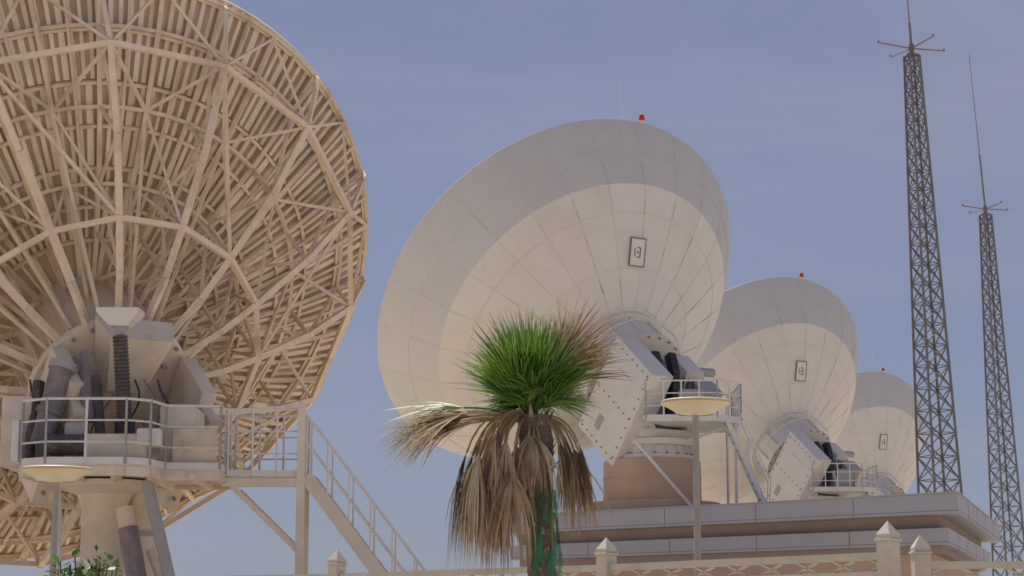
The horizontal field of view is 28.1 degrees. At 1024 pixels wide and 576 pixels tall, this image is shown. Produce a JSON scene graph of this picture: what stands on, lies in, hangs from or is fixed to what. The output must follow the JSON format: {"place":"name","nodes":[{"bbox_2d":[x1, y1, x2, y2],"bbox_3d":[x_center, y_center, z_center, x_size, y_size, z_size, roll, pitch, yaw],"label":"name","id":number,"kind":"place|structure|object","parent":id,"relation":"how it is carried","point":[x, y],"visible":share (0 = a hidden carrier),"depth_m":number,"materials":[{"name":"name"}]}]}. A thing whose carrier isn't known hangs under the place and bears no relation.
{"place":"outdoors","nodes":[
{"label":"outdoors","id":0,"kind":"place"},
{"bbox_2d":[0,0,1023,575],"label":"sky","id":1,"kind":"structure","parent":0,"point":[795,108],"materials":[{"name":"blue"}]},
{"bbox_2d":[560,554,974,575],"bbox_3d":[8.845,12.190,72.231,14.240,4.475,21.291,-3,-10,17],"label":"walls","id":2,"kind":"structure","parent":0,"point":[820,567],"depth_m":63.91,"materials":[{"name":"paint"}]},
{"bbox_2d":[510,491,999,571],"bbox_3d":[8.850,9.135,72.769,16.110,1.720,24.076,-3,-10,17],"label":"roof cornice","id":3,"kind":"structure","parent":2,"relation":"on","point":[954,526],"depth_m":63.93,"materials":[{"name":"concrete"}]},
{"bbox_2d":[377,80,770,510],"bbox_3d":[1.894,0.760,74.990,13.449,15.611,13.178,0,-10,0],"label":"satellite dish","id":4,"kind":"object","parent":3,"relation":"on","point":[626,223],"visible":0.79,"depth_m":71.36,"materials":[{"name":"grey paint"}]},
{"label":"ground","id":5,"kind":"structure","parent":0,"visible":0},
{"bbox_2d":[21,465,91,575],"bbox_3d":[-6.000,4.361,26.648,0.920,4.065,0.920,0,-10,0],"label":"street lamp","id":6,"kind":"object","parent":5,"relation":"on","point":[56,475],"visible":1,"depth_m":26.77,"materials":[{"name":"grey metal"}]},
{"bbox_2d":[42,544,122,575],"bbox_3d":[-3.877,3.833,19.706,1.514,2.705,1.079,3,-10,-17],"label":"shrub","id":7,"kind":"object","parent":5,"relation":"on","point":[77,571],"visible":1,"depth_m":19.75,"materials":[{"name":"green plant"}]},
{"bbox_2d":[0,0,425,575],"bbox_3d":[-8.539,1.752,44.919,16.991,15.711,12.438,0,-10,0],"label":"satellite dish","id":8,"kind":"object","parent":5,"relation":"on","point":[184,224],"visible":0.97,"depth_m":42.66,"materials":[{"name":"beige metal"}]},
{"bbox_2d":[72,521,901,575],"bbox_3d":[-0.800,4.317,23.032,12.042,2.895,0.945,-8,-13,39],"label":"ornamental fence","id":9,"kind":"object","parent":5,"relation":"on","point":[886,555],"visible":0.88,"depth_m":21.01,"materials":[{"name":"paint"}]},
{"bbox_2d":[370,289,630,575],"bbox_3d":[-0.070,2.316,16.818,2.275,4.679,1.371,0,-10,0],"label":"fan palm tree","id":10,"kind":"object","parent":5,"relation":"on","point":[532,375],"visible":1,"depth_m":16.87,"materials":[{"name":"green plant"}]},
{"bbox_2d":[661,397,729,575],"bbox_3d":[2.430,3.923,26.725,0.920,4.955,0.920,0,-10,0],"label":"street lamp","id":11,"kind":"object","parent":5,"relation":"on","point":[695,408],"visible":1,"depth_m":26.89,"materials":[{"name":"grey metal"}]},
{"bbox_2d":[877,0,962,493],"bbox_3d":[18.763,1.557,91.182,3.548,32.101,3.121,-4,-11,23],"label":"lattice radio mast","id":12,"kind":"object","parent":5,"relation":"on","point":[921,169],"visible":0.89,"depth_m":91.34,"materials":[{"name":"grey metal"}]},
{"bbox_2d":[909,535,1023,575],"bbox_3d":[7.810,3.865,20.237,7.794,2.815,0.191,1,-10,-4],"label":"ornamental fence","id":13,"kind":"object","parent":5,"relation":"on","point":[922,563],"visible":1,"depth_m":20.12,"materials":[{"name":"paint"}]},
{"bbox_2d":[962,56,1023,575],"bbox_3d":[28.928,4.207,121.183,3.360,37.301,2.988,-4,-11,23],"label":"lattice radio mast","id":14,"kind":"object","parent":5,"relation":"on","point":[985,236],"visible":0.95,"depth_m":120.72,"materials":[{"name":"grey metal"}]},
{"bbox_3d":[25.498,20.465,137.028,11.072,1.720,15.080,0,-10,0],"label":"roof cornice","id":15,"kind":"object","parent":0,"visible":0},
{"bbox_2d":[767,350,922,500],"bbox_3d":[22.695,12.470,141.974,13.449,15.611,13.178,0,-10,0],"label":"satellite dish","id":16,"kind":"object","parent":15,"relation":"on","point":[878,429],"visible":0.26,"depth_m":139.27,"materials":[{"name":"white metal"}]},
{"bbox_3d":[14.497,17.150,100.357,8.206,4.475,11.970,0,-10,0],"label":"walls","id":17,"kind":"object","parent":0,"visible":0},
{"bbox_3d":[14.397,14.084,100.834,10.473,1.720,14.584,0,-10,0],"label":"roof cornice","id":18,"kind":"object","parent":17,"relation":"on","visible":0},
{"bbox_2d":[696,250,881,503],"bbox_3d":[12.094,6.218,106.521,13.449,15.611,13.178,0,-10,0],"label":"satellite dish","id":19,"kind":"object","parent":18,"relation":"on","point":[783,351],"visible":0.59,"depth_m":103.14,"materials":[{"name":"white metal"}]}
]}

